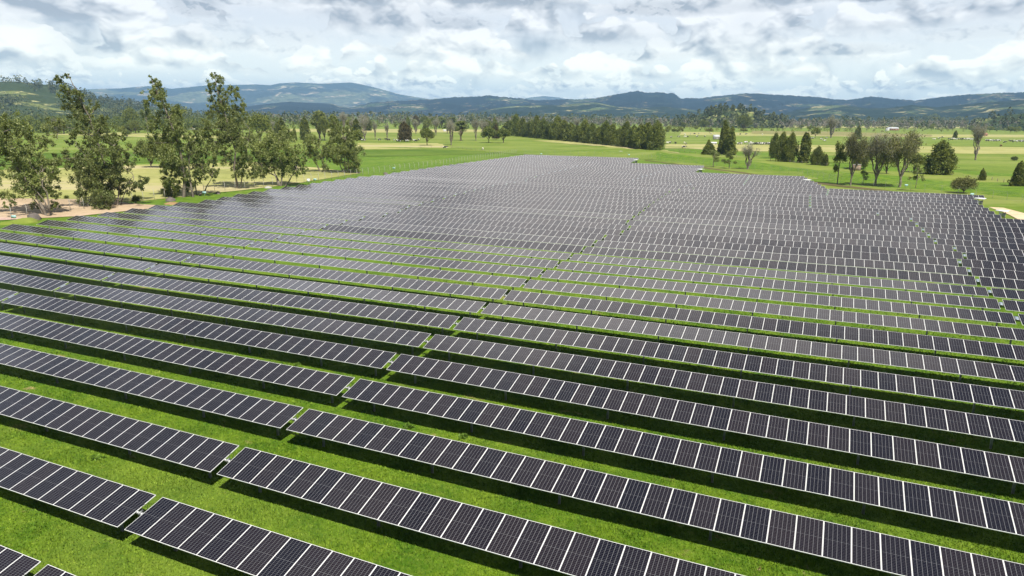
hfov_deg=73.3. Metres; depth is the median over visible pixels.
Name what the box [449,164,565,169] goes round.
solar table
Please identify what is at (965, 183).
spreading tree
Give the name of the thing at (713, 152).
young tree
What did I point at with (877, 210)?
solar table
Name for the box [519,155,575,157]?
solar table
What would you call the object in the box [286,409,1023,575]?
solar table
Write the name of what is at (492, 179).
solar table
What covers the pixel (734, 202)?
solar table
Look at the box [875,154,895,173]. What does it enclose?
round tree
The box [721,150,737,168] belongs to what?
young tree
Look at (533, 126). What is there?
hedge tree
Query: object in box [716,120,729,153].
conifer
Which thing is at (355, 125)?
conifer
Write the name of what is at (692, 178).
solar table
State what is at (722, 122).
round tree
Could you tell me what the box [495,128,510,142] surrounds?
round tree
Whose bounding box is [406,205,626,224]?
solar table
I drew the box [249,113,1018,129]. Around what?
bare woodland
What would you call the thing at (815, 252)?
solar table
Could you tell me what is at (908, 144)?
half bare tree
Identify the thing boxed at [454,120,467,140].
eucalyptus tree
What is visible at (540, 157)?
solar table
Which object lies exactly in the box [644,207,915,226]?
solar table
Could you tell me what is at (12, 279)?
solar table
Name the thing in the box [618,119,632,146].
hedge tree
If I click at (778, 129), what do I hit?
scrub
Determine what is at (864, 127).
field
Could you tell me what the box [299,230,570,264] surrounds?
solar table
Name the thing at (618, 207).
solar table
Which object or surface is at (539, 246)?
solar table
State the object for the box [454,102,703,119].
hill
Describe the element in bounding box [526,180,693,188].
solar table
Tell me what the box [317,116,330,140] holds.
round tree
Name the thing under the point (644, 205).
solar table
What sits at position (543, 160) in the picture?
solar table
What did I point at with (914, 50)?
sky
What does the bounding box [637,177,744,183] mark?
solar table
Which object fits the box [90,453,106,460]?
weed
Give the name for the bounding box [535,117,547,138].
hedge tree
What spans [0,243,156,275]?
solar table
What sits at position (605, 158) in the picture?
solar table
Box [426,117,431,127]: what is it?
round tree
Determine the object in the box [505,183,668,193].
solar table
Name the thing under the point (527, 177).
solar table
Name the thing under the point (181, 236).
solar table
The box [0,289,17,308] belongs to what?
solar table
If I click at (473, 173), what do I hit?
solar table
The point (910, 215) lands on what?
solar table
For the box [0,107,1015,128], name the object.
woodland
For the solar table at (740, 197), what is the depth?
161.94 m
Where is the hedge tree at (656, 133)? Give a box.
[644,117,665,149]
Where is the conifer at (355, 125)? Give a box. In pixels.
[351,118,362,139]
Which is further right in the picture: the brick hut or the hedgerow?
the brick hut
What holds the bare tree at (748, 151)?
on the field at (1011, 203)
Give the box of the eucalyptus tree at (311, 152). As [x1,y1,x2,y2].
[301,133,333,171]
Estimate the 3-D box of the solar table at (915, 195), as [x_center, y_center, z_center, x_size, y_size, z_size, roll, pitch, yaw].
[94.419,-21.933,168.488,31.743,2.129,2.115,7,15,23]
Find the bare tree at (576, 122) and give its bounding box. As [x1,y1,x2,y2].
[572,118,579,126]
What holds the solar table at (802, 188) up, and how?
on the ground at (376, 165)
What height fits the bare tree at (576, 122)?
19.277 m
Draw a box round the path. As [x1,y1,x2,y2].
[990,207,1023,218]
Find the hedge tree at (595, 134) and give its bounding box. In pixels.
[590,124,600,143]
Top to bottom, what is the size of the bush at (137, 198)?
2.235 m
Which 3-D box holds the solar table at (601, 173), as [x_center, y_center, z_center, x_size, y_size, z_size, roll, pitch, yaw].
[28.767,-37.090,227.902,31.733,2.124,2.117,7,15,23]
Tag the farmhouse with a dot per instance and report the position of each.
(893, 128)
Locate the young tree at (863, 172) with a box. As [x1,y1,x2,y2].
[860,170,869,184]
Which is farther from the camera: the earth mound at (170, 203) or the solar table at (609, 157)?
the solar table at (609, 157)
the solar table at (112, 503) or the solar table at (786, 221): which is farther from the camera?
the solar table at (786, 221)
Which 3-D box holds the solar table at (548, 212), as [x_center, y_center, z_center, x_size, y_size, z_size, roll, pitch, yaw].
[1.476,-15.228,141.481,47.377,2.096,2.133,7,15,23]
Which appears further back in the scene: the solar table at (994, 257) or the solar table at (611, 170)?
the solar table at (611, 170)
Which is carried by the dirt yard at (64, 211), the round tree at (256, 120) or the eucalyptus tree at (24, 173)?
the eucalyptus tree at (24, 173)
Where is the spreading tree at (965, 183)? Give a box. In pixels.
[949,176,979,192]
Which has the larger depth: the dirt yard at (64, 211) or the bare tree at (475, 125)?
the bare tree at (475, 125)
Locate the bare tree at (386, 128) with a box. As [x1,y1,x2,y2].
[384,124,388,137]
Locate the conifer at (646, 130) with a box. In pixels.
[641,122,651,148]
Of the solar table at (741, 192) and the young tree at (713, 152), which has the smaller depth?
the solar table at (741, 192)
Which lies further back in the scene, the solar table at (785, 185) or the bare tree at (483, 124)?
the bare tree at (483, 124)
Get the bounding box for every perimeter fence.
[2,149,515,218]
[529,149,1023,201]
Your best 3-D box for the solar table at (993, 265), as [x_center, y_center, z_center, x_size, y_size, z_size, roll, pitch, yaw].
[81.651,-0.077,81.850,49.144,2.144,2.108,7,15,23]
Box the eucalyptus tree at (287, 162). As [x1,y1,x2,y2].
[240,125,308,185]
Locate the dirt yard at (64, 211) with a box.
[0,198,154,219]
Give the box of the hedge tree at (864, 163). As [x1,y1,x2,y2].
[853,137,870,167]
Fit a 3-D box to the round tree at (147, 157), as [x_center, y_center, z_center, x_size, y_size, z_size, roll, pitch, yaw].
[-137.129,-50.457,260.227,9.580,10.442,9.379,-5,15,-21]
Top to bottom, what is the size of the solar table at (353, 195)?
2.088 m
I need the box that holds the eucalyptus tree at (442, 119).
[438,116,445,125]
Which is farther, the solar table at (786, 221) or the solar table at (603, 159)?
the solar table at (603, 159)
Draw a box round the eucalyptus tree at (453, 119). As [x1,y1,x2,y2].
[446,117,456,124]
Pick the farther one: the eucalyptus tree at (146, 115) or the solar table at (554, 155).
the eucalyptus tree at (146, 115)
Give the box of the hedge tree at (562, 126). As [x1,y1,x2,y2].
[555,119,567,140]
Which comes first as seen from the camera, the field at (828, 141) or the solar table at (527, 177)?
the solar table at (527, 177)
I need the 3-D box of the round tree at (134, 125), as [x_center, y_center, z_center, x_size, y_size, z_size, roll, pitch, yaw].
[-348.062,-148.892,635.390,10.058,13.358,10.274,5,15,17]
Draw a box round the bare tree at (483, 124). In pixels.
[479,119,487,137]
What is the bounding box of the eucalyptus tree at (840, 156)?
[832,141,847,183]
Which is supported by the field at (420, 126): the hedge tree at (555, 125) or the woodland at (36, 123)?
the woodland at (36, 123)
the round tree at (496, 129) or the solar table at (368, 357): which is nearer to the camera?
the solar table at (368, 357)
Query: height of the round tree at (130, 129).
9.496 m
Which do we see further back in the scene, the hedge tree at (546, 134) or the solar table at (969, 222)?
the hedge tree at (546, 134)
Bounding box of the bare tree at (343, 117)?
[339,111,347,129]
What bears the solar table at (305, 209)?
on the ground at (376, 165)
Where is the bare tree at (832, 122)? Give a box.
[826,114,838,137]
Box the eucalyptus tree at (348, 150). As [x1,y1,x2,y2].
[327,114,366,172]
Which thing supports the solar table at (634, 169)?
on the ground at (376, 165)
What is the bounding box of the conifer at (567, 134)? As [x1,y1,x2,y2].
[563,122,575,140]
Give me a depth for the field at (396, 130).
822.14 m
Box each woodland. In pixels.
[0,75,204,117]
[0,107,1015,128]
[1,113,278,132]
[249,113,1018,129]
[669,102,784,128]
[969,107,1023,130]
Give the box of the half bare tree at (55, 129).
[51,125,62,137]
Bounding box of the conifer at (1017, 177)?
[1007,160,1023,185]
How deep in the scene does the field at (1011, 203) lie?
377.26 m
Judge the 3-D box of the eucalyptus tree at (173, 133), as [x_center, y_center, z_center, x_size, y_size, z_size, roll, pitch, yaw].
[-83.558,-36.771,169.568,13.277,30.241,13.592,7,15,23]
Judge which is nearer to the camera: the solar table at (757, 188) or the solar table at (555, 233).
the solar table at (555, 233)
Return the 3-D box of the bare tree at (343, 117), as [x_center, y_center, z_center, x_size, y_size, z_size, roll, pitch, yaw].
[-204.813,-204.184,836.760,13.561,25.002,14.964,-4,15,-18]
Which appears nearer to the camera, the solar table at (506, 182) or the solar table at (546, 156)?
the solar table at (506, 182)
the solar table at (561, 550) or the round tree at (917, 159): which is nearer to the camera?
the solar table at (561, 550)
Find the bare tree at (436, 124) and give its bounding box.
[431,118,440,134]
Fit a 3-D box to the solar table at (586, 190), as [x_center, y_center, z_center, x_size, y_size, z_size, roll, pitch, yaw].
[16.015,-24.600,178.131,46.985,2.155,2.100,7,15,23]
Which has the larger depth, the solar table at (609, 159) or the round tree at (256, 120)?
the round tree at (256, 120)
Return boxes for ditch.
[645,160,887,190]
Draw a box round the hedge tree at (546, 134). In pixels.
[542,122,554,138]
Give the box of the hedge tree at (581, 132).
[577,117,590,142]
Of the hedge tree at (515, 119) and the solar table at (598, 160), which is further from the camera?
the hedge tree at (515, 119)
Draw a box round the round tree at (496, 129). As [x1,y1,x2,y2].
[491,123,499,138]
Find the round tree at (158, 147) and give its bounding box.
[150,134,170,159]
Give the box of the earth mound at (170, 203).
[164,202,176,204]
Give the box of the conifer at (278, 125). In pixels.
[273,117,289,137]
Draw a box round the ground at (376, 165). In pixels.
[0,115,1023,575]
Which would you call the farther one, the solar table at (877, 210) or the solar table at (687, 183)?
the solar table at (687, 183)
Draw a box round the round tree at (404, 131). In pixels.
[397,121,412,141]
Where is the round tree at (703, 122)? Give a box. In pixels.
[698,120,709,125]
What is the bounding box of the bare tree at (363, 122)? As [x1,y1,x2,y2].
[357,112,369,140]
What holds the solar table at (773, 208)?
on the ground at (376, 165)
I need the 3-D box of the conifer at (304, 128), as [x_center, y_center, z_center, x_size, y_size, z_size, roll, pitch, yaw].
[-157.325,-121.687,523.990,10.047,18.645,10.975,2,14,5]
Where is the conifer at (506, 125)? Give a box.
[502,120,514,133]
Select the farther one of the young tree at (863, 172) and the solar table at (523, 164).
the solar table at (523, 164)
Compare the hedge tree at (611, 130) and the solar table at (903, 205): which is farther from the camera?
the hedge tree at (611, 130)
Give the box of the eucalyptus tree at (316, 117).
[310,110,326,139]
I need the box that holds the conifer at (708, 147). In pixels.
[701,139,716,154]
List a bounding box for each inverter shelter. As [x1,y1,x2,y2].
[974,197,986,204]
[996,209,1008,217]
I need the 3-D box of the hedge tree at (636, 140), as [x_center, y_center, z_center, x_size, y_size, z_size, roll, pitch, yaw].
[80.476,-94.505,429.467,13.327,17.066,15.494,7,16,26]
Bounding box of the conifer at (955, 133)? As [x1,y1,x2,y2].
[952,130,957,137]
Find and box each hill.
[0,82,203,118]
[85,82,429,113]
[239,102,367,115]
[349,91,1023,116]
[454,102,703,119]
[525,96,563,99]
[676,108,783,127]
[782,100,1023,123]
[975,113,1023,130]
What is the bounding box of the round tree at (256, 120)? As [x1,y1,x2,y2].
[246,112,272,140]
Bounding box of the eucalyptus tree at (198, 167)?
[177,135,223,194]
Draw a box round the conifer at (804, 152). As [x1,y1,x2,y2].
[797,132,811,162]
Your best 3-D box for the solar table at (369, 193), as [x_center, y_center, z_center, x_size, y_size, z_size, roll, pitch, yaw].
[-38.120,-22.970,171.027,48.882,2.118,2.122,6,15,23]
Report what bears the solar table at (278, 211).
on the ground at (376, 165)
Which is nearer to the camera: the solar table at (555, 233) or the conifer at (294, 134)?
the solar table at (555, 233)
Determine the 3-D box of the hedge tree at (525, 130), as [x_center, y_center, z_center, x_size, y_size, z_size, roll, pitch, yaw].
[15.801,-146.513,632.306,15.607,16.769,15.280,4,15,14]
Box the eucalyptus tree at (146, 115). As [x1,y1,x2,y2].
[139,97,151,140]
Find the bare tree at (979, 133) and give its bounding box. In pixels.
[972,121,988,159]
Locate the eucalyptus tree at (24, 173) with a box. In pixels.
[0,109,62,214]
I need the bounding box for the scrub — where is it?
[664,122,1019,131]
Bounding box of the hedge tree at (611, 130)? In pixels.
[604,121,616,144]
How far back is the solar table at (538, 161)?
284.93 m
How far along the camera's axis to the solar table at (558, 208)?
145.46 m
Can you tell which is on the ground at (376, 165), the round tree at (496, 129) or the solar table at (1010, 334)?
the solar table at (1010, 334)
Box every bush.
[130,194,142,202]
[920,140,959,174]
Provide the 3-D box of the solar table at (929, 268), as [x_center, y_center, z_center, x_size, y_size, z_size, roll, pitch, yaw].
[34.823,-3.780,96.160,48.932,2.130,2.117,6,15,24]
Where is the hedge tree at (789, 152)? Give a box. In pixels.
[782,130,799,161]
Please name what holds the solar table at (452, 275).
on the ground at (376, 165)
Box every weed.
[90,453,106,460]
[403,421,414,429]
[458,433,468,438]
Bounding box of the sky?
[0,0,1023,100]
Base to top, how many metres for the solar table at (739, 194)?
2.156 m
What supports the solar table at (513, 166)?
on the ground at (376, 165)
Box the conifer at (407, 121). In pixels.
[405,116,410,126]
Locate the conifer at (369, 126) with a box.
[364,117,371,130]
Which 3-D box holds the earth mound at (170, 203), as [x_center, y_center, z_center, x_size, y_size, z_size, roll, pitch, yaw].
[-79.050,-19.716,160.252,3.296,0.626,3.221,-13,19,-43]
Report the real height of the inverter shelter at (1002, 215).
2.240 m
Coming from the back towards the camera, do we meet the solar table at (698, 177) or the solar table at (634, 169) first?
the solar table at (634, 169)
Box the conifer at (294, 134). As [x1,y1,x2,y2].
[292,127,296,140]
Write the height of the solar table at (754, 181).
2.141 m
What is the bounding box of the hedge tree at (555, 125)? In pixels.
[548,115,562,139]
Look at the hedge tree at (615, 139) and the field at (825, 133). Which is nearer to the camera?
the hedge tree at (615, 139)
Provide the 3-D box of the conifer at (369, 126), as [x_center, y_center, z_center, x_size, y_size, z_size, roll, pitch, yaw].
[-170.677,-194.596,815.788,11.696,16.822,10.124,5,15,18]
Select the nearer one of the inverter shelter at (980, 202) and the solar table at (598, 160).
the inverter shelter at (980, 202)
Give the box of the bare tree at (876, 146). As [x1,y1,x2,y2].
[864,128,897,185]
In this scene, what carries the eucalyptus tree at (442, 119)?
on the field at (420, 126)
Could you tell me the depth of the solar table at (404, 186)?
185.97 m
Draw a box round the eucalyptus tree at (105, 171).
[44,73,149,209]
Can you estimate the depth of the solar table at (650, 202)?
161.63 m
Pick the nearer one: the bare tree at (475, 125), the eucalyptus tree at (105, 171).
the eucalyptus tree at (105, 171)
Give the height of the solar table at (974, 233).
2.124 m
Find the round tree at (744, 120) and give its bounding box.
[736,113,751,127]
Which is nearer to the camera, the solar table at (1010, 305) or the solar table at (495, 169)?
the solar table at (1010, 305)
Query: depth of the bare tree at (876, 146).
204.58 m
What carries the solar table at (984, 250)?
on the ground at (376, 165)
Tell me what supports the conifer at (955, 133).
on the field at (1011, 203)
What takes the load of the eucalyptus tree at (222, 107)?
on the field at (153, 174)
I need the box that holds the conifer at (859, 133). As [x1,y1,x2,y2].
[854,125,862,138]
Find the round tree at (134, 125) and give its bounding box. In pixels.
[129,120,139,132]
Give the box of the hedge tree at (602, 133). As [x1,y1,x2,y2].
[596,119,609,144]
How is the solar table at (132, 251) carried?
on the ground at (376, 165)
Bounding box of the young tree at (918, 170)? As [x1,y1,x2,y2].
[907,162,925,187]
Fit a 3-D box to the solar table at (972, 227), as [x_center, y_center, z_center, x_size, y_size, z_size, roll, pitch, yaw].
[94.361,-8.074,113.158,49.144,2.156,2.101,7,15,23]
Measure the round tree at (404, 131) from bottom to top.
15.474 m
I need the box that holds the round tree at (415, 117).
[412,115,419,124]
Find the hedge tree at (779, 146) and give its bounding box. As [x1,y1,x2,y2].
[774,128,787,161]
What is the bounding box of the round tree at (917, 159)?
[907,154,923,169]
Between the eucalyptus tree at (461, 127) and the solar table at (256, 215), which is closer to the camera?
the solar table at (256, 215)
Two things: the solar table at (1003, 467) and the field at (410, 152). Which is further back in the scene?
the field at (410, 152)
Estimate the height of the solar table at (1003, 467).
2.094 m
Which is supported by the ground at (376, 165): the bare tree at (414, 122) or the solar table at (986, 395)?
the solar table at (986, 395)
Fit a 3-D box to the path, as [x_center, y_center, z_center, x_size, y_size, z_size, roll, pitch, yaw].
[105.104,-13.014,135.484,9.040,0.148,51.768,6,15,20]
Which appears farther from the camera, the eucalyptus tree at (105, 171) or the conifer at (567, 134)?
the conifer at (567, 134)
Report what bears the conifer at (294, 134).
on the field at (1011, 203)
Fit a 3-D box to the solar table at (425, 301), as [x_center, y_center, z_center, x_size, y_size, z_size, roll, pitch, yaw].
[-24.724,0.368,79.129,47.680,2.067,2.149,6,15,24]
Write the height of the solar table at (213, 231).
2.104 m
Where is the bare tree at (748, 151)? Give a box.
[738,144,760,168]
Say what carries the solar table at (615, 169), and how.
on the ground at (376, 165)
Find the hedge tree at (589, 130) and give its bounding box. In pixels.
[583,122,596,142]
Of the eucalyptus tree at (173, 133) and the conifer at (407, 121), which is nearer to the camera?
the eucalyptus tree at (173, 133)
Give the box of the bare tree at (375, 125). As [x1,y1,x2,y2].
[372,120,377,139]
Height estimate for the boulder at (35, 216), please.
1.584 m
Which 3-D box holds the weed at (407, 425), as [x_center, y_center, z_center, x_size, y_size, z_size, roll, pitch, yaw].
[-6.800,9.184,45.535,0.792,0.477,0.785,-8,16,-30]
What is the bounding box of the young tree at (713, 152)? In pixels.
[709,150,720,166]
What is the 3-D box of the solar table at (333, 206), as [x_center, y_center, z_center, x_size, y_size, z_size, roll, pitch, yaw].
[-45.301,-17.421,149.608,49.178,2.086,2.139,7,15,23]
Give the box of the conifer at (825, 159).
[821,154,829,165]
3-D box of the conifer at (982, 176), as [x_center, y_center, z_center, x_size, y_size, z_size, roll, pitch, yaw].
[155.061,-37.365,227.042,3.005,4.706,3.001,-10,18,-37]
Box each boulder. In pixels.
[27,213,41,219]
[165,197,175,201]
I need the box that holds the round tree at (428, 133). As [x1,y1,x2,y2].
[419,128,434,141]
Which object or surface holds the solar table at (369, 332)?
on the ground at (376, 165)
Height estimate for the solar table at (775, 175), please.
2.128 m
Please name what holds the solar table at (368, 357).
on the ground at (376, 165)
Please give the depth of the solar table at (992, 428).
48.44 m
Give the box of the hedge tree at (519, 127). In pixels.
[516,117,526,136]
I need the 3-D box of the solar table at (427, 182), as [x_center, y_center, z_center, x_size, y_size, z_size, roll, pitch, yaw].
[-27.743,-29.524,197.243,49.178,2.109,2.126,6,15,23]
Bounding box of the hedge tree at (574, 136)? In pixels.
[570,125,580,141]
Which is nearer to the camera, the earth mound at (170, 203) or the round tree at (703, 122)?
the earth mound at (170, 203)
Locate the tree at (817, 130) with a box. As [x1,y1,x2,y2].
[811,127,820,136]
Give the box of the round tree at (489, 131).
[480,126,495,142]
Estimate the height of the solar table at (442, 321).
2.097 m
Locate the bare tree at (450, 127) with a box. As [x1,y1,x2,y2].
[446,118,456,144]
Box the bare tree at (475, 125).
[471,119,479,140]
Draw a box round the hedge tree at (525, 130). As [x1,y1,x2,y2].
[522,120,533,136]
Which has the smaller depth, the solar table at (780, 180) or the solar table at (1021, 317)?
the solar table at (1021, 317)
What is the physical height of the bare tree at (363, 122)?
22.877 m
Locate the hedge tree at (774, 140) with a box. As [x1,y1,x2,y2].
[768,132,778,157]
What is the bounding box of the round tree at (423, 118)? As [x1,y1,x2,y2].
[420,115,428,122]
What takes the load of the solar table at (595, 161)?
on the ground at (376, 165)
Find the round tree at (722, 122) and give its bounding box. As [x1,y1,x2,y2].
[720,119,729,125]
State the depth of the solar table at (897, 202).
153.83 m
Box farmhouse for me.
[885,127,899,129]
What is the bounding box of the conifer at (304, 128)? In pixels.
[299,116,310,139]
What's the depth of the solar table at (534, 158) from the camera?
304.00 m
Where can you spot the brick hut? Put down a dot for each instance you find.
(858, 167)
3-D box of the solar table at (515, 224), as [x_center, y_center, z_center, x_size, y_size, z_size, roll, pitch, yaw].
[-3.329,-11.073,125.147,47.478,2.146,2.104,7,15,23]
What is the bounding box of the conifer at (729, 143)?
[723,126,737,154]
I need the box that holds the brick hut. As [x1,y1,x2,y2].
[853,164,861,170]
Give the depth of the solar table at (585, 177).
212.29 m
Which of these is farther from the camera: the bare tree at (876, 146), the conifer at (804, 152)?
the conifer at (804, 152)
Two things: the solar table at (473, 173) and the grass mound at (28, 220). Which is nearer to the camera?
the grass mound at (28, 220)
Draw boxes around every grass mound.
[0,221,13,224]
[11,217,39,223]
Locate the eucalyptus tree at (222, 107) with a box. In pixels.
[198,72,262,187]
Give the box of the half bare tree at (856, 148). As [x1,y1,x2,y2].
[842,129,871,185]
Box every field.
[0,149,497,167]
[0,162,357,200]
[1,136,449,153]
[10,132,1023,218]
[13,121,1023,131]
[50,132,253,138]
[290,129,482,132]
[356,143,449,148]
[445,138,656,158]
[536,140,677,152]
[664,144,1023,153]
[671,137,1023,146]
[680,132,1023,136]
[752,131,931,136]
[784,126,963,127]
[787,157,1023,170]
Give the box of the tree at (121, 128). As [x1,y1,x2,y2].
[117,126,126,131]
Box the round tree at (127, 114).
[121,107,139,122]
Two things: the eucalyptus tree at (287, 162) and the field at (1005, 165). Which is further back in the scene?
the field at (1005, 165)
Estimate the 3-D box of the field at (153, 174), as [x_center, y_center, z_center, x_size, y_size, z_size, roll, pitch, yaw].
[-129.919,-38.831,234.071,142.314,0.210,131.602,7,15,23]
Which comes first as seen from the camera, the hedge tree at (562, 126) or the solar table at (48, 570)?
the solar table at (48, 570)
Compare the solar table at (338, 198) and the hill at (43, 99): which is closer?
the solar table at (338, 198)
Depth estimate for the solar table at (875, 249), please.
104.47 m
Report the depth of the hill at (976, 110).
3031.51 m
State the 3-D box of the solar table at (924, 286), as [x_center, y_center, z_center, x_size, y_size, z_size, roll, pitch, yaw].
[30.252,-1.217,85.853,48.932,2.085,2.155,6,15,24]
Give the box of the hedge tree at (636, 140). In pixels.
[631,123,646,148]
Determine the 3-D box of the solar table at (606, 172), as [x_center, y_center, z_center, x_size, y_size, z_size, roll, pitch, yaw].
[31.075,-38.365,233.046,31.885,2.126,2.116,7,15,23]
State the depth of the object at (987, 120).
1318.81 m
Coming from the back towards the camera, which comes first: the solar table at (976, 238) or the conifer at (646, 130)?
the conifer at (646, 130)
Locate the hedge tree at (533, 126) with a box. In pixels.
[529,114,540,137]
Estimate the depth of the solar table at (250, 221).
128.02 m
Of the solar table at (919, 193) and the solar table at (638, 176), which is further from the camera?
the solar table at (638, 176)
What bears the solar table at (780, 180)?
on the ground at (376, 165)
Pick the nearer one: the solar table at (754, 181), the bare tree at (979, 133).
the solar table at (754, 181)
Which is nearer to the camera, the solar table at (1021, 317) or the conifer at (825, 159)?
the solar table at (1021, 317)
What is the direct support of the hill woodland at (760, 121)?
on the hill at (752, 113)
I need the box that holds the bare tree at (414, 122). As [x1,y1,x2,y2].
[412,119,419,131]
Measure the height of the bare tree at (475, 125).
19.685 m
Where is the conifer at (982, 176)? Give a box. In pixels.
[976,168,986,180]
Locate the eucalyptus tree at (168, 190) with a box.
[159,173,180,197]
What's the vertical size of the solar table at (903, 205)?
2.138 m
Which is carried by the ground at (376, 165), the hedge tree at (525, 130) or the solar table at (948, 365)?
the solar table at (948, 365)
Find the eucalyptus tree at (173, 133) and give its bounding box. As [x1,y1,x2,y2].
[140,75,202,196]
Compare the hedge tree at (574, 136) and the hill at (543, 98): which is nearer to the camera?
the hedge tree at (574, 136)
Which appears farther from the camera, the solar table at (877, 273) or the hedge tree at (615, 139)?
the hedge tree at (615, 139)
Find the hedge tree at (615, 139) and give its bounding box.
[611,128,621,145]
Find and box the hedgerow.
[249,118,654,128]
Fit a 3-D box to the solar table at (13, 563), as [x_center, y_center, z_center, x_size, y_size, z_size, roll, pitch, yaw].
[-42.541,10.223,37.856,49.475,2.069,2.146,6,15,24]
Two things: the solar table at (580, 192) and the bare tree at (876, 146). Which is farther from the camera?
the bare tree at (876, 146)
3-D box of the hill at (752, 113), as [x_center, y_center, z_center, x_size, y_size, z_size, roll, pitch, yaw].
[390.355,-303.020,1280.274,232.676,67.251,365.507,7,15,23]
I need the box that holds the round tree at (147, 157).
[139,141,155,166]
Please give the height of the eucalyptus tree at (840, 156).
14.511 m
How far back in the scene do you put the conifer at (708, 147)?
372.74 m
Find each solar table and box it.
[0,232,191,265]
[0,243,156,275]
[0,255,114,286]
[0,271,67,297]
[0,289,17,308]
[0,312,353,402]
[0,343,302,434]
[0,386,238,478]
[0,447,155,531]
[0,545,40,575]
[1,224,225,256]
[1,292,395,375]
[22,564,74,575]
[36,220,253,248]
[54,282,430,354]
[67,215,280,241]
[98,212,304,235]
[102,272,459,334]
[123,208,326,230]
[124,497,410,575]
[146,264,485,317]
[148,205,345,224]
[172,202,363,220]
[183,255,506,302]
[200,200,385,216]
[217,197,400,212]
[217,248,526,289]
[217,447,743,575]
[233,194,408,209]
[247,241,542,278]
[248,191,421,205]
[264,189,433,201]
[275,235,558,269]
[282,187,444,201]
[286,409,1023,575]
[296,185,455,195]
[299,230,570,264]
[309,183,464,193]
[322,181,474,190]
[322,224,583,254]
[334,179,483,188]
[342,220,594,249]
[342,379,1023,535]
[345,178,492,186]
[357,176,505,184]
[360,216,604,240]
[370,175,514,183]
[384,174,525,181]
[384,213,621,234]
[386,354,1023,493]
[391,172,526,179]
[399,209,628,234]
[400,171,534,178]
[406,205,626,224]
[410,170,535,175]
[418,169,542,175]
[420,202,632,219]
[423,334,1023,448]
[426,168,548,173]
[432,199,638,219]
[434,166,553,172]
[442,165,559,170]
[444,196,643,210]
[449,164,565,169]
[454,317,1023,412]
[455,193,648,207]
[456,163,570,168]
[463,163,572,167]
[464,191,652,204]
[469,162,576,166]
[474,188,657,201]
[476,161,581,165]
[481,303,1023,382]
[482,160,585,164]
[483,186,661,198]
[488,159,586,163]
[493,184,664,199]
[494,158,591,162]
[499,158,560,160]
[504,157,564,160]
[504,290,1023,360]
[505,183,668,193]
[510,156,568,158]
[514,156,569,158]
[514,181,678,190]
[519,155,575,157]
[523,279,1023,344]
[524,154,579,156]
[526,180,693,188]
[527,178,686,185]
[534,176,689,184]
[536,175,632,179]
[540,270,1015,326]
[542,173,637,178]
[550,172,641,177]
[554,171,646,175]
[556,261,999,309]
[560,170,650,175]
[562,160,628,162]
[565,159,630,162]
[565,168,654,173]
[569,254,988,296]
[570,158,632,161]
[570,167,657,172]
[574,166,694,171]
[576,157,635,162]
[578,165,696,171]
[579,158,634,162]
[581,156,637,159]
[582,247,976,285]
[583,164,697,170]
[585,163,699,171]
[589,162,701,168]
[592,162,703,167]
[593,240,967,274]
[603,235,958,265]
[621,230,963,258]
[626,220,933,243]
[628,225,953,250]
[632,216,926,237]
[633,179,742,184]
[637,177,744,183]
[639,211,921,231]
[642,176,744,180]
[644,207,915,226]
[646,174,746,180]
[648,204,909,220]
[650,173,747,177]
[653,201,876,214]
[656,172,747,176]
[657,198,808,208]
[658,171,749,176]
[661,195,808,205]
[665,193,808,201]
[669,190,808,198]
[678,189,808,196]
[686,184,826,192]
[690,183,827,190]
[693,187,825,195]
[743,183,824,187]
[744,182,820,185]
[745,180,816,184]
[746,178,813,181]
[747,177,810,180]
[749,174,803,176]
[749,176,806,178]
[809,194,978,204]
[809,197,983,207]
[809,199,989,210]
[809,202,994,213]
[809,205,1001,217]
[826,193,977,201]
[827,188,984,199]
[827,190,973,198]
[877,212,1023,222]
[910,217,1023,227]
[915,222,1023,233]
[922,227,1023,239]
[927,233,1023,243]
[934,238,1023,249]
[953,246,1023,255]
[958,259,1023,270]
[963,252,1023,263]
[967,267,1023,279]
[976,276,1023,289]
[987,288,1023,299]
[999,299,1023,311]
[1014,314,1023,324]
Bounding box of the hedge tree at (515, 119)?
[508,113,519,135]
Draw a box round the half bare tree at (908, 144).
[883,127,927,186]
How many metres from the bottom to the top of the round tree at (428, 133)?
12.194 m
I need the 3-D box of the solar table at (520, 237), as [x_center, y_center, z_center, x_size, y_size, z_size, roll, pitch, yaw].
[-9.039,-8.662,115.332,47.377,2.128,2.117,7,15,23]
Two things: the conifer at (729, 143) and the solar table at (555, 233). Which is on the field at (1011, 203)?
the conifer at (729, 143)
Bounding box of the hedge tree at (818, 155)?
[809,146,824,164]
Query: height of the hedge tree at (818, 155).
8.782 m
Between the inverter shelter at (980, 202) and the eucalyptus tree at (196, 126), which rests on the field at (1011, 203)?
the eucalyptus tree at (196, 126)
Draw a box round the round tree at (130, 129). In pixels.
[125,123,134,132]
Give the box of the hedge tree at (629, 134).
[624,124,639,147]
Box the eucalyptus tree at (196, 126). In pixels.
[192,122,200,132]
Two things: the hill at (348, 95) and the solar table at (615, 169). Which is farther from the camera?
the hill at (348, 95)
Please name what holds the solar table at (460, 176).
on the ground at (376, 165)
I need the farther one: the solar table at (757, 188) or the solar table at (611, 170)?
the solar table at (611, 170)
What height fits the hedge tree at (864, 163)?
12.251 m
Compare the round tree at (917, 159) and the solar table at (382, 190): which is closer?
the solar table at (382, 190)

